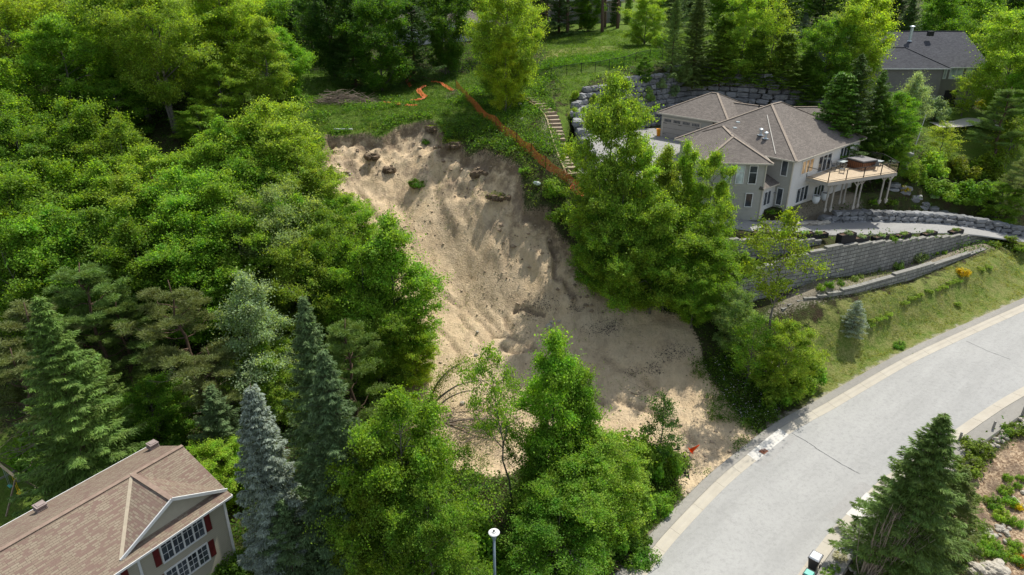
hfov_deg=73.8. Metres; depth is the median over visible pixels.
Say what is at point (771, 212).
bush
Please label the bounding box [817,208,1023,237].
boulder wall
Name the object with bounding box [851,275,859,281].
terrace shrub
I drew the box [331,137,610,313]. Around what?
clods
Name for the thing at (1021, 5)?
tree
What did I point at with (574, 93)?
wall plant
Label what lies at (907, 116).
maple tree
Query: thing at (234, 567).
bush
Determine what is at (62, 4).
maple tree
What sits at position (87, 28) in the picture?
maple tree
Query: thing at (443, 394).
fallen tree
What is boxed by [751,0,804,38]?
tree
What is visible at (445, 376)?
fallen tree
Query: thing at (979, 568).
garden stone
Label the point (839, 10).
tree
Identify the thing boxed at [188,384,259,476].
spruce tree
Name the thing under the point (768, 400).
bush
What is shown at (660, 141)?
driveway
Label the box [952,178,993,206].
bush
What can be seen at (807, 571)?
wheeled bin
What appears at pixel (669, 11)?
tree
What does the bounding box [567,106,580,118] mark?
wall plant
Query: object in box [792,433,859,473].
road crack
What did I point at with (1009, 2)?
tree
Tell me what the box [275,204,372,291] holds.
maple tree
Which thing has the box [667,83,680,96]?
wall plant
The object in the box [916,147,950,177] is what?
bush
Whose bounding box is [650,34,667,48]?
bush
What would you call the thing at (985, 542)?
garden plant
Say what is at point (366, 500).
maple tree
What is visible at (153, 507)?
house
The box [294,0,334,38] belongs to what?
tree
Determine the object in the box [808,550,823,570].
wheeled bin
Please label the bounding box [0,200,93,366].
maple tree
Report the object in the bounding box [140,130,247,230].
maple tree
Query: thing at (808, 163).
window
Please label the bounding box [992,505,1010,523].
garden plant
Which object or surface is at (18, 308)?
pine tree
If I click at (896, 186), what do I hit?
boulder wall
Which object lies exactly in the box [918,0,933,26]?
tree
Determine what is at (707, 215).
maple tree
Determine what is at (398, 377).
maple tree
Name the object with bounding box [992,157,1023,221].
pine tree
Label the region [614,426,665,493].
sumac bush
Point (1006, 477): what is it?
garden plant
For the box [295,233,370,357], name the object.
maple tree
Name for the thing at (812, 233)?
planter box
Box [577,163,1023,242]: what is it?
driveway
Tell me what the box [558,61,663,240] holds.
maple tree
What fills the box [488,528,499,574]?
street lamp
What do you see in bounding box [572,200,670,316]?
maple tree
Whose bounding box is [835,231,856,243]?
planter box
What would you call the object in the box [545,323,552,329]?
rock
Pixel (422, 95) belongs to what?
fallen netting
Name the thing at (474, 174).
sod block
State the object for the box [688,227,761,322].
maple tree
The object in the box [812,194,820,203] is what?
plant pot
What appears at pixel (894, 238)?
terrace shrub
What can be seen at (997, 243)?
bank shrub
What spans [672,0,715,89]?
spruce tree
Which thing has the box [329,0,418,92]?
maple tree
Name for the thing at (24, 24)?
maple tree
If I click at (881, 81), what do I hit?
hemlock tree
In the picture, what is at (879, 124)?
maple tree
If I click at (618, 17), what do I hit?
pine tree
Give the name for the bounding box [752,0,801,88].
maple tree
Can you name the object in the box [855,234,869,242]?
planter box
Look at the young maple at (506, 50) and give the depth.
79.77 m
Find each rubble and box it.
[349,141,753,480]
[373,145,557,282]
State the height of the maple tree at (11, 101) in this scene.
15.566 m
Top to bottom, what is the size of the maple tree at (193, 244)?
13.818 m
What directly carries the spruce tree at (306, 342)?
on the ground at (462, 256)
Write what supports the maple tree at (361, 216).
on the ground at (462, 256)
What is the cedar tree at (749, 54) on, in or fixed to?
on the ground at (462, 256)
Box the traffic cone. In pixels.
[688,445,698,453]
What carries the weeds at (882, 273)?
on the ground at (462, 256)
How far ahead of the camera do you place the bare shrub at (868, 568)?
40.20 m
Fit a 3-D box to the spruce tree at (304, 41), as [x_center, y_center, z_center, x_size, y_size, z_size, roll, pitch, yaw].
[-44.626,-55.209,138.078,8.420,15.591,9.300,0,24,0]
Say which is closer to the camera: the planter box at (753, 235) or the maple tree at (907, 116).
the planter box at (753, 235)
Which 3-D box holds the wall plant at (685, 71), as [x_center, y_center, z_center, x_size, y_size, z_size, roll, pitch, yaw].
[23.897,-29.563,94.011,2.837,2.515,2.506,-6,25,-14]
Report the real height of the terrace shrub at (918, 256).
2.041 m
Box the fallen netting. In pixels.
[411,85,427,100]
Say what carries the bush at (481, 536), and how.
on the ground at (462, 256)
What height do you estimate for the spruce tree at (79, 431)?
17.568 m
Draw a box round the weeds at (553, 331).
[342,147,747,456]
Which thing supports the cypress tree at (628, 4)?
on the ground at (462, 256)
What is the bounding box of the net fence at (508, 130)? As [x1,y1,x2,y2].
[455,78,578,190]
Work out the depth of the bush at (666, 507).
47.04 m
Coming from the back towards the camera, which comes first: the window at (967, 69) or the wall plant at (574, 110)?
the window at (967, 69)
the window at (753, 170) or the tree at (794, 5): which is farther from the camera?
the tree at (794, 5)
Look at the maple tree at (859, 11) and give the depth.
89.42 m
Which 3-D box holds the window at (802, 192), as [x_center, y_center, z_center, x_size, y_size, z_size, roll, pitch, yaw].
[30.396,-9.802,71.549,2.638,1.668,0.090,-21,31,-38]
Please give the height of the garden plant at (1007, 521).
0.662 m
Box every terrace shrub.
[816,283,825,290]
[824,280,834,288]
[836,278,845,285]
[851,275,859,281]
[889,236,898,242]
[893,260,904,270]
[912,249,924,262]
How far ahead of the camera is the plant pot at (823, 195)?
72.69 m
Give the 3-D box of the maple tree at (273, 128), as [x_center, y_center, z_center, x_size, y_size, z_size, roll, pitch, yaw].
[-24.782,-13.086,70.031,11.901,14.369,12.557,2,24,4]
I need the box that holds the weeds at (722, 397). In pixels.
[664,353,783,480]
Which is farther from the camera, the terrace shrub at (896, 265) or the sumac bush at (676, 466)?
the terrace shrub at (896, 265)
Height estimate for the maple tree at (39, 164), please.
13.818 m
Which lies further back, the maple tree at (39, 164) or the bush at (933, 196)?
the bush at (933, 196)
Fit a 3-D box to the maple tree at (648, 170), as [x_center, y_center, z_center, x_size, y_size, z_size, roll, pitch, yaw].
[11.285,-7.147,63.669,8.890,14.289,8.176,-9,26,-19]
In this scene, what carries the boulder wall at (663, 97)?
on the ground at (462, 256)
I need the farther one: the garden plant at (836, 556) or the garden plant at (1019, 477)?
the garden plant at (1019, 477)
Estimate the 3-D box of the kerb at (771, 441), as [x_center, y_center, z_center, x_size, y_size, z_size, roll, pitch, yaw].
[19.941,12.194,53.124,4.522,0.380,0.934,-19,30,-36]
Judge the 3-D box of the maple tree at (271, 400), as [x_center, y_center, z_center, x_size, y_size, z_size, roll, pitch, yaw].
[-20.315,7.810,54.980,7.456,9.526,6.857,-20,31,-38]
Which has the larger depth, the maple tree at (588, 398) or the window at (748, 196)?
the window at (748, 196)
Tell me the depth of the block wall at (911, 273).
67.37 m
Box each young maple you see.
[225,11,308,106]
[474,23,536,110]
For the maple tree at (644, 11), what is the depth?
112.29 m
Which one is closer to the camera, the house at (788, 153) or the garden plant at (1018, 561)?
the garden plant at (1018, 561)
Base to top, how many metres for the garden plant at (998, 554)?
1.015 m
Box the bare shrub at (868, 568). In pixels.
[856,503,934,574]
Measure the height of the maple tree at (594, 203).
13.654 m
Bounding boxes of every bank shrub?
[987,240,1001,248]
[1004,235,1017,242]
[1013,243,1023,251]
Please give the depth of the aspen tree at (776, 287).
53.55 m
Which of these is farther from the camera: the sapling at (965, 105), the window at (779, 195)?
the sapling at (965, 105)
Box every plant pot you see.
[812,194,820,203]
[821,191,828,200]
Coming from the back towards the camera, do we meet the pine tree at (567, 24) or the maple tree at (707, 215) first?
the pine tree at (567, 24)
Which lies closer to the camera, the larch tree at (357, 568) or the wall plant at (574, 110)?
the larch tree at (357, 568)
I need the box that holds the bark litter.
[518,292,694,376]
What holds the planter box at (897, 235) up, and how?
on the block wall at (852, 258)
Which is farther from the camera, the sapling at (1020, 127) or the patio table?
the sapling at (1020, 127)
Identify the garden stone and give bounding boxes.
[966,567,979,574]
[967,561,986,574]
[980,560,993,569]
[988,568,996,574]
[990,561,1005,569]
[992,565,1003,574]
[993,558,1004,565]
[1004,566,1010,574]
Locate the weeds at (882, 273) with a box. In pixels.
[797,248,923,297]
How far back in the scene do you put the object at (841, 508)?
47.42 m
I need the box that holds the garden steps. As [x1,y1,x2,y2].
[525,97,578,175]
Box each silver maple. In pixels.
[202,264,301,425]
[212,172,338,312]
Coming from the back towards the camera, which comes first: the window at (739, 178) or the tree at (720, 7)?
the tree at (720, 7)
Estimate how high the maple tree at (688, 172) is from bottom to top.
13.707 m
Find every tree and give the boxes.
[0,0,69,114]
[0,57,57,154]
[0,93,137,184]
[0,104,84,205]
[0,151,81,292]
[0,155,107,275]
[0,198,131,339]
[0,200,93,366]
[0,298,99,447]
[0,343,69,483]
[1,11,129,120]
[2,0,66,77]
[6,295,150,517]
[20,200,173,349]
[28,151,147,251]
[32,0,114,84]
[52,0,193,119]
[54,0,177,91]
[62,0,225,132]
[66,106,167,191]
[78,349,146,450]
[80,163,190,288]
[81,75,157,140]
[85,10,186,113]
[91,209,205,348]
[101,154,233,271]
[104,368,198,448]
[105,135,189,218]
[110,280,241,420]
[129,204,265,347]
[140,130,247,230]
[165,0,267,101]
[166,102,224,145]
[168,165,267,284]
[171,347,262,433]
[178,0,242,56]
[178,0,276,103]
[184,109,281,195]
[185,430,248,512]
[186,59,256,121]
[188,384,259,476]
[190,208,297,336]
[204,94,326,194]
[215,335,307,434]
[222,149,299,228]
[228,0,295,61]
[231,192,335,311]
[254,133,351,215]
[254,235,358,355]
[256,24,318,101]
[257,498,326,574]
[274,0,307,56]
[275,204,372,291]
[280,294,356,516]
[282,1,310,45]
[282,162,358,247]
[286,349,382,574]
[288,0,328,67]
[288,0,372,80]
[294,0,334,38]
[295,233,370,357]
[303,384,511,574]
[306,318,391,425]
[308,442,440,574]
[311,193,383,273]
[315,238,406,378]
[318,205,458,375]
[327,0,385,92]
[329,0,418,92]
[329,287,421,406]
[339,543,368,574]
[359,471,497,574]
[383,0,449,89]
[385,318,441,388]
[386,272,448,360]
[393,0,426,15]
[410,0,473,73]
[423,349,477,403]
[435,374,493,404]
[438,382,488,406]
[447,400,529,423]
[447,417,501,438]
[456,341,529,514]
[459,0,550,98]
[467,0,492,21]
[470,1,529,93]
[491,322,620,515]
[495,472,617,574]
[497,417,578,518]
[505,433,639,569]
[515,0,563,41]
[532,354,626,468]
[533,0,545,14]
[540,0,556,28]
[543,0,587,36]
[545,0,552,27]
[546,423,657,544]
[553,0,575,32]
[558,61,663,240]
[562,157,652,297]
[565,195,629,298]
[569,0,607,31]
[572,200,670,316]
[589,0,612,32]
[592,135,682,268]
[604,0,612,26]
[604,187,716,314]
[609,0,619,25]
[614,0,625,28]
[614,0,667,45]
[622,0,633,24]
[634,0,668,17]
[634,137,690,231]
[634,221,712,310]
[651,0,695,26]
[654,0,692,82]
[655,200,737,294]
[664,0,711,18]
[665,264,726,328]
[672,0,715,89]
[674,136,704,217]
[680,138,740,269]
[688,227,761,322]
[696,11,742,86]
[703,0,726,20]
[703,282,772,352]
[704,0,758,30]
[715,0,783,76]
[719,309,780,382]
[728,206,842,374]
[737,29,773,87]
[748,314,832,401]
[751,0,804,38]
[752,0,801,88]
[763,32,806,90]
[777,0,814,26]
[790,51,826,105]
[792,0,827,24]
[796,10,870,99]
[799,0,844,36]
[812,71,865,160]
[813,0,902,98]
[814,0,848,19]
[821,0,871,21]
[821,53,895,165]
[827,412,975,574]
[840,299,868,339]
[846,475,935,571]
[855,70,909,162]
[859,110,911,184]
[866,88,923,161]
[866,125,923,180]
[873,0,921,30]
[887,69,938,146]
[893,0,924,30]
[907,0,972,31]
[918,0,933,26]
[930,0,988,37]
[936,466,994,574]
[954,0,1023,76]
[954,4,1023,122]
[965,88,1023,156]
[971,179,1023,224]
[976,0,1023,49]
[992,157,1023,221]
[994,68,1023,150]
[1005,0,1023,50]
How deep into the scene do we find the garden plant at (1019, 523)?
45.58 m
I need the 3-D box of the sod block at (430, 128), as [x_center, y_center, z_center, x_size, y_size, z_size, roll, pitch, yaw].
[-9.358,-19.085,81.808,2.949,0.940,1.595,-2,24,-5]
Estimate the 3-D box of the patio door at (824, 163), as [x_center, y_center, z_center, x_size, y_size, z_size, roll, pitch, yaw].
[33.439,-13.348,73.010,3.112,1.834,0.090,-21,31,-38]
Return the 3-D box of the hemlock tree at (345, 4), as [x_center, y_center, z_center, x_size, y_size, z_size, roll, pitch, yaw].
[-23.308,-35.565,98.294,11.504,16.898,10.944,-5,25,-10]
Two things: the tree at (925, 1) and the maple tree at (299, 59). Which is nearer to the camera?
the maple tree at (299, 59)
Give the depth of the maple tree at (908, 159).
77.90 m
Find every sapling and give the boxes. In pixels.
[639,387,693,472]
[819,11,843,27]
[923,121,968,162]
[950,71,990,115]
[976,115,1023,163]
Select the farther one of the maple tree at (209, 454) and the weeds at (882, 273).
the weeds at (882, 273)
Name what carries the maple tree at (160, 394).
on the ground at (462, 256)
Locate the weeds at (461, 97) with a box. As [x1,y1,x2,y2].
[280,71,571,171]
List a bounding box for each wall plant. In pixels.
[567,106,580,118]
[570,90,578,98]
[589,93,599,103]
[640,86,655,101]
[656,78,666,88]
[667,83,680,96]
[676,64,693,80]
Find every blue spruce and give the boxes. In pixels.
[233,383,326,574]
[796,12,810,37]
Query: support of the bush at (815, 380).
on the ground at (462, 256)
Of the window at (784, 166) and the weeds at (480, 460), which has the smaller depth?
the weeds at (480, 460)
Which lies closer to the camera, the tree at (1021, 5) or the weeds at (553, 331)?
the weeds at (553, 331)
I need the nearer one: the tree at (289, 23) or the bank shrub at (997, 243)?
the bank shrub at (997, 243)
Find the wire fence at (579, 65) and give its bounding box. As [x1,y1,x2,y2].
[537,47,683,77]
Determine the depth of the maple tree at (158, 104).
82.99 m
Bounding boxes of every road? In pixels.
[648,311,1023,574]
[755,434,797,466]
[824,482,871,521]
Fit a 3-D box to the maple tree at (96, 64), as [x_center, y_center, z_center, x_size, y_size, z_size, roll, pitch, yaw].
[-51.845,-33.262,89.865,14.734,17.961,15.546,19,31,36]
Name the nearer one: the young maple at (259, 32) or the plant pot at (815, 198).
the plant pot at (815, 198)
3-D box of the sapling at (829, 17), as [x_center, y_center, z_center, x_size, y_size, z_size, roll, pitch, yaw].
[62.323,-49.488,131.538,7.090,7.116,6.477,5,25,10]
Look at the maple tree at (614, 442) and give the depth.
43.57 m
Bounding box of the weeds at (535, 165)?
[305,110,561,203]
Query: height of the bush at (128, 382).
3.869 m
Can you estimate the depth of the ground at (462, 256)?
67.56 m
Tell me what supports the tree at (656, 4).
on the ground at (462, 256)
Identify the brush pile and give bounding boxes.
[304,89,380,105]
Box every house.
[0,439,235,574]
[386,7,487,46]
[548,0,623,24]
[674,101,899,220]
[805,25,986,105]
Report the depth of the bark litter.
63.63 m
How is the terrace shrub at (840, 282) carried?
on the ground at (462, 256)
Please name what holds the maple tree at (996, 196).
on the ground at (462, 256)
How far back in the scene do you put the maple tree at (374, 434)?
37.83 m
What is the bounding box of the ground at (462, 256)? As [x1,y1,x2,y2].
[0,0,1023,574]
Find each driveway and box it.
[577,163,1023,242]
[590,128,776,192]
[930,118,1003,128]
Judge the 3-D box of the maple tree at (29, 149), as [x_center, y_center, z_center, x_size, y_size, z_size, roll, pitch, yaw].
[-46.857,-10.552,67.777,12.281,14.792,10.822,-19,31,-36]
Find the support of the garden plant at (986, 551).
on the ground at (462, 256)
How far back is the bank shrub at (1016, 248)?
75.44 m
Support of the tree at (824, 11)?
on the ground at (462, 256)
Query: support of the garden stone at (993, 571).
on the ground at (462, 256)
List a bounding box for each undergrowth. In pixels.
[0,39,1023,574]
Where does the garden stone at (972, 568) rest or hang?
on the ground at (462, 256)
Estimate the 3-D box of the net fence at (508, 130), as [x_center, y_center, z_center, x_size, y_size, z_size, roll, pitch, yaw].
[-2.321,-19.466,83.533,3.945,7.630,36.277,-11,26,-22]
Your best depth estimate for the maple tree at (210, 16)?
85.04 m
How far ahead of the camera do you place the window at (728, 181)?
68.05 m
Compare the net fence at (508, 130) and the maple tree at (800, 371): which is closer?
the maple tree at (800, 371)
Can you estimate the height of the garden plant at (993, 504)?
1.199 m
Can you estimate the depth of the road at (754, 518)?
51.07 m
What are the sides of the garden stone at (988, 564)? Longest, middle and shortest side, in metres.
1.142 x 0.807 x 0.698 m
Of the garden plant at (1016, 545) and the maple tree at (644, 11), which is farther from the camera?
the maple tree at (644, 11)
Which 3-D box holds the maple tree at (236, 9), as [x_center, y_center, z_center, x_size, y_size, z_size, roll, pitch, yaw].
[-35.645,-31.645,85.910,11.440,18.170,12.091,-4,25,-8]
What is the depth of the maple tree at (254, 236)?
59.54 m
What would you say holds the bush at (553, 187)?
on the ground at (462, 256)
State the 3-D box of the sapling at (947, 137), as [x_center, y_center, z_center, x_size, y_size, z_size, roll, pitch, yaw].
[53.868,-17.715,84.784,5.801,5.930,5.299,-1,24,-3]
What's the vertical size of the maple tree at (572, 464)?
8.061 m
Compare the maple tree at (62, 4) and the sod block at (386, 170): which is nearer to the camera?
the sod block at (386, 170)
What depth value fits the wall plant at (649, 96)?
90.48 m
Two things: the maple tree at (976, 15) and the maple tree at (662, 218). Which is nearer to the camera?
the maple tree at (662, 218)
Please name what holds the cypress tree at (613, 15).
on the ground at (462, 256)
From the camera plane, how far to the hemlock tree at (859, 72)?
75.92 m
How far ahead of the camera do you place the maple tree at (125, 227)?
57.59 m
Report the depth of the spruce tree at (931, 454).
39.08 m
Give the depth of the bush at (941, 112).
93.19 m
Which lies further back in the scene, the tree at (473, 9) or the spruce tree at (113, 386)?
the tree at (473, 9)
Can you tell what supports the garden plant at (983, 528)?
on the ground at (462, 256)
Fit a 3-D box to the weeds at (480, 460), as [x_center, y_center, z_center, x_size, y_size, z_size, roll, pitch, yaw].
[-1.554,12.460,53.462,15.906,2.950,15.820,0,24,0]
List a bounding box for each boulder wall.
[570,64,888,169]
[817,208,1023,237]
[886,182,966,215]
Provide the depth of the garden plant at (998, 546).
43.90 m
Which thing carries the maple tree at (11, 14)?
on the ground at (462, 256)
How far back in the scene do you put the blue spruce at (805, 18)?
146.29 m
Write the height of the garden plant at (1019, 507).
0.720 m
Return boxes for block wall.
[725,237,821,258]
[733,233,993,301]
[780,248,985,310]
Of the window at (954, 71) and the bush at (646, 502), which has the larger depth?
the window at (954, 71)
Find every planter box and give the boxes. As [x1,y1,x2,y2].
[751,230,773,237]
[795,231,814,238]
[813,231,828,238]
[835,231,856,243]
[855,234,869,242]
[870,233,889,240]
[893,232,911,238]
[920,230,937,236]
[947,228,964,234]
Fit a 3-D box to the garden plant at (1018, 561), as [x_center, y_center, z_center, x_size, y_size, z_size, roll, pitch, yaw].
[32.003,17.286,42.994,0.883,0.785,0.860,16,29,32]
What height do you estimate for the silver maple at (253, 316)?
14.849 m
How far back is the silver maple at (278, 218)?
60.71 m
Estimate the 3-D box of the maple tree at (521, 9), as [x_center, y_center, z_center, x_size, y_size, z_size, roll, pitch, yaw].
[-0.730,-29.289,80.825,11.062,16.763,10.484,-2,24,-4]
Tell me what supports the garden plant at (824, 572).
on the ground at (462, 256)
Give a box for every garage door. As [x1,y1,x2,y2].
[661,117,701,138]
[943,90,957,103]
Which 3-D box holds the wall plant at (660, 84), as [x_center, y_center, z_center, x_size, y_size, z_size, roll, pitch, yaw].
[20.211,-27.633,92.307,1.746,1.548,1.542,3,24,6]
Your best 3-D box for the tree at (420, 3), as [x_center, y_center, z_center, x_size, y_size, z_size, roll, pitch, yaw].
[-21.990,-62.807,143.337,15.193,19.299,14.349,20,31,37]
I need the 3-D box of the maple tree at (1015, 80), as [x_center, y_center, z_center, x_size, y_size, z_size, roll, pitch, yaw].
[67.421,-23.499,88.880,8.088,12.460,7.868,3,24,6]
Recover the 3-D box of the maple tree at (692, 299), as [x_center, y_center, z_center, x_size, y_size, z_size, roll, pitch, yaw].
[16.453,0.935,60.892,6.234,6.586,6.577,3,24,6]
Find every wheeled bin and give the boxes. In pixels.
[802,568,814,574]
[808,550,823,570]
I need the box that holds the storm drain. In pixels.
[759,448,767,453]
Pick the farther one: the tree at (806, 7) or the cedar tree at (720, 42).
the tree at (806, 7)
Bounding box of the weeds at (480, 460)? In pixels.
[401,386,581,504]
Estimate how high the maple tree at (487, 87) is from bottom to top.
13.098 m
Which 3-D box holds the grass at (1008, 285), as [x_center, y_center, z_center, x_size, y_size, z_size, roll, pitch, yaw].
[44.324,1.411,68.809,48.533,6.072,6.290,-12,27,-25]
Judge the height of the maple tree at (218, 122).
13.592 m
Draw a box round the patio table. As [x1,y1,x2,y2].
[836,160,847,166]
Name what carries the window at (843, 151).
in the house at (788, 153)
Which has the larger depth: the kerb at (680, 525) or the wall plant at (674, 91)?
the wall plant at (674, 91)
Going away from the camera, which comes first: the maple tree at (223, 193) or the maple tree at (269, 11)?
the maple tree at (223, 193)
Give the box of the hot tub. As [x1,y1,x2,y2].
[847,155,877,170]
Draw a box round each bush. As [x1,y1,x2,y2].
[0,429,56,472]
[34,434,71,468]
[110,362,156,406]
[156,364,206,417]
[160,435,200,456]
[207,550,250,574]
[408,178,425,187]
[422,138,429,144]
[436,512,503,574]
[496,534,550,574]
[518,166,530,173]
[542,177,569,198]
[543,201,575,225]
[591,516,631,574]
[608,488,655,542]
[612,528,661,573]
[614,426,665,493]
[632,56,654,82]
[645,489,675,519]
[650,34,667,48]
[655,444,689,486]
[732,248,756,279]
[757,369,799,409]
[766,209,775,214]
[789,354,827,395]
[868,199,878,204]
[885,198,898,205]
[893,338,906,350]
[903,159,926,182]
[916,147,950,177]
[918,175,931,184]
[922,95,952,121]
[923,177,960,201]
[930,192,939,198]
[944,154,982,179]
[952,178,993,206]
[953,450,988,479]
[955,267,971,276]
[959,434,996,461]
[968,149,1009,180]
[974,99,985,107]
[1000,421,1023,436]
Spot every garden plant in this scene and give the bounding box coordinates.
[819,567,833,574]
[828,563,840,573]
[832,550,847,563]
[969,518,987,529]
[975,542,993,558]
[979,532,996,549]
[985,492,1004,511]
[989,539,1003,549]
[990,547,1008,562]
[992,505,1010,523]
[996,482,1014,496]
[1000,495,1021,508]
[1000,516,1012,524]
[1001,473,1014,481]
[1002,546,1022,562]
[1006,537,1023,554]
[1009,501,1023,510]
[1009,553,1023,568]
[1010,515,1023,529]
[1012,481,1022,488]
[1014,557,1023,567]
[1015,474,1023,481]
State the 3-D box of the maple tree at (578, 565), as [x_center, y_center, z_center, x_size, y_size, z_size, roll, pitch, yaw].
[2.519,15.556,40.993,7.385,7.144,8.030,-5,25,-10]
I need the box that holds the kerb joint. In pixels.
[656,317,1020,571]
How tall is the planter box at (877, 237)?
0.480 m
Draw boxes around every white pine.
[32,261,156,391]
[85,300,172,390]
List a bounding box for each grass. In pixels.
[224,69,555,150]
[529,28,811,140]
[530,48,665,76]
[553,474,687,574]
[794,241,1023,400]
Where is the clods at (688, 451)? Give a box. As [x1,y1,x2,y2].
[403,142,738,493]
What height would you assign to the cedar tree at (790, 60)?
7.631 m
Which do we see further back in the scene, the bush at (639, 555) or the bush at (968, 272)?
the bush at (968, 272)
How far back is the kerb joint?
51.44 m
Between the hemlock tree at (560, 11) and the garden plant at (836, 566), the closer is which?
the garden plant at (836, 566)
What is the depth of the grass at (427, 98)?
93.01 m
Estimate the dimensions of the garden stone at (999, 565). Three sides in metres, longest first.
1.100 x 0.748 x 0.714 m
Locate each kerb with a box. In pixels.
[629,304,1023,574]
[747,429,788,460]
[798,386,1023,574]
[846,492,875,518]
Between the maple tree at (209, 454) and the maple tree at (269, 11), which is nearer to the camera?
the maple tree at (209, 454)
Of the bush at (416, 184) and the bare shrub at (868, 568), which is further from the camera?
the bush at (416, 184)
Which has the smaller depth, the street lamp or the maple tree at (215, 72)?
the street lamp
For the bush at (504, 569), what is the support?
on the ground at (462, 256)
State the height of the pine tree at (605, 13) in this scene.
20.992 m
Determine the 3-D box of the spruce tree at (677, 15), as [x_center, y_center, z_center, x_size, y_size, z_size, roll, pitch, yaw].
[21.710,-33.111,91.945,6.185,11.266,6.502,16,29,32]
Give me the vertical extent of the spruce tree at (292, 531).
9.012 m
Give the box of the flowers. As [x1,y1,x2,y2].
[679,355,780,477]
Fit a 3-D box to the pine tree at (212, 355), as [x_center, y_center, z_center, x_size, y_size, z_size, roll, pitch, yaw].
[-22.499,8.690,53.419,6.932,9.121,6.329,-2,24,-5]
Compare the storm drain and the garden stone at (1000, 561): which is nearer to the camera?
the garden stone at (1000, 561)
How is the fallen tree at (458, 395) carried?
on the ground at (462, 256)
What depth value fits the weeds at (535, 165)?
72.56 m
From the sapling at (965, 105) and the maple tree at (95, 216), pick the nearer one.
the maple tree at (95, 216)
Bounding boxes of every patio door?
[813,185,824,194]
[816,152,832,172]
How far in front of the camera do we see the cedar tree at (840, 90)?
75.51 m
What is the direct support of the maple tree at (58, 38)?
on the ground at (462, 256)
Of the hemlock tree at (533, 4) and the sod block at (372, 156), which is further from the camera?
the hemlock tree at (533, 4)
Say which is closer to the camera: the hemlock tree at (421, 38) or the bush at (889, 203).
the bush at (889, 203)
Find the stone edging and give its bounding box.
[761,220,830,225]
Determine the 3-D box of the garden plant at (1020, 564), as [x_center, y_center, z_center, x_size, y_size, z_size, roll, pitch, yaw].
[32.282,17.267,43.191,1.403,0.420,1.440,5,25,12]
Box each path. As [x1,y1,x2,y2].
[614,298,1023,574]
[816,397,1023,574]
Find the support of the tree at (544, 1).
on the ground at (462, 256)
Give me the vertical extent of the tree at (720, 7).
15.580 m
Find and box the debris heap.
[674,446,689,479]
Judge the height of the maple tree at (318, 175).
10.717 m
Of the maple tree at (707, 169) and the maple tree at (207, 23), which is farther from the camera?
the maple tree at (207, 23)
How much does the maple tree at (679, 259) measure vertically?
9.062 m
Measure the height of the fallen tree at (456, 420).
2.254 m
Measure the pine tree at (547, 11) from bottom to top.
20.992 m
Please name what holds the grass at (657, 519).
on the ground at (462, 256)
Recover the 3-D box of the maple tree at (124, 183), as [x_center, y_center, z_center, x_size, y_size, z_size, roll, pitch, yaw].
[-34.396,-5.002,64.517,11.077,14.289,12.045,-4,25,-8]
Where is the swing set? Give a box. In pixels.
[0,461,48,516]
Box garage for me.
[656,92,762,138]
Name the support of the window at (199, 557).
in the house at (153, 507)
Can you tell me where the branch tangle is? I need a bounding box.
[409,387,525,464]
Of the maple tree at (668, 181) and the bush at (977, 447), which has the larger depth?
the maple tree at (668, 181)
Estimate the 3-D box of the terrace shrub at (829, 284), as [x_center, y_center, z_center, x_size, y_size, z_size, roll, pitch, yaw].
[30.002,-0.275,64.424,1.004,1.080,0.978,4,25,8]
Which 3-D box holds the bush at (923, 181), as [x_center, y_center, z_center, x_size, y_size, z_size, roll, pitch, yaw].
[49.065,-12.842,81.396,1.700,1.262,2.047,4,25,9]
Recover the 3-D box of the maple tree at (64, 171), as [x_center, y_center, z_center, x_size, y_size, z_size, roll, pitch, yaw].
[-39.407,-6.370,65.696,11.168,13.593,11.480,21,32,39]
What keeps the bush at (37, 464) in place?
on the ground at (462, 256)
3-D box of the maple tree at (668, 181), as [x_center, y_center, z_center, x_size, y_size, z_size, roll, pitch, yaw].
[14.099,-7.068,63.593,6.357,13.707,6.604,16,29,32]
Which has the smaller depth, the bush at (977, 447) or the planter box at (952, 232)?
the bush at (977, 447)
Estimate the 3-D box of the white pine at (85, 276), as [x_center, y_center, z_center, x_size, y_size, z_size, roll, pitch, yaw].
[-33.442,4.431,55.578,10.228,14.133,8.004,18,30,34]
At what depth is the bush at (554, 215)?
68.38 m
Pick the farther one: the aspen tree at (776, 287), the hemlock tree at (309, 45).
the hemlock tree at (309, 45)
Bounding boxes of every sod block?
[363,153,380,160]
[382,166,396,173]
[404,180,420,188]
[424,124,436,132]
[437,137,464,149]
[469,169,488,178]
[481,191,510,201]
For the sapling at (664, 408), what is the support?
on the ground at (462, 256)
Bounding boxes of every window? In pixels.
[159,518,206,563]
[164,542,210,574]
[722,165,732,183]
[735,165,745,183]
[744,193,753,206]
[747,165,758,184]
[762,189,771,206]
[775,187,783,205]
[780,161,788,176]
[794,184,809,203]
[800,157,814,175]
[838,145,850,159]
[942,70,947,78]
[948,68,963,78]
[964,68,973,78]
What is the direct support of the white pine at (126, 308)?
on the ground at (462, 256)
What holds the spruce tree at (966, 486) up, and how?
on the ground at (462, 256)
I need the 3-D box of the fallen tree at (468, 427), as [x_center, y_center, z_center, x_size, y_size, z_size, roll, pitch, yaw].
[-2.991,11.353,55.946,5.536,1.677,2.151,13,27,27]
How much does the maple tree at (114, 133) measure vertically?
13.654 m
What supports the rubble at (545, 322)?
on the ground at (462, 256)
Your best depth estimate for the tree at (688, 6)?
164.69 m
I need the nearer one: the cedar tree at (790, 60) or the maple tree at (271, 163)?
the maple tree at (271, 163)

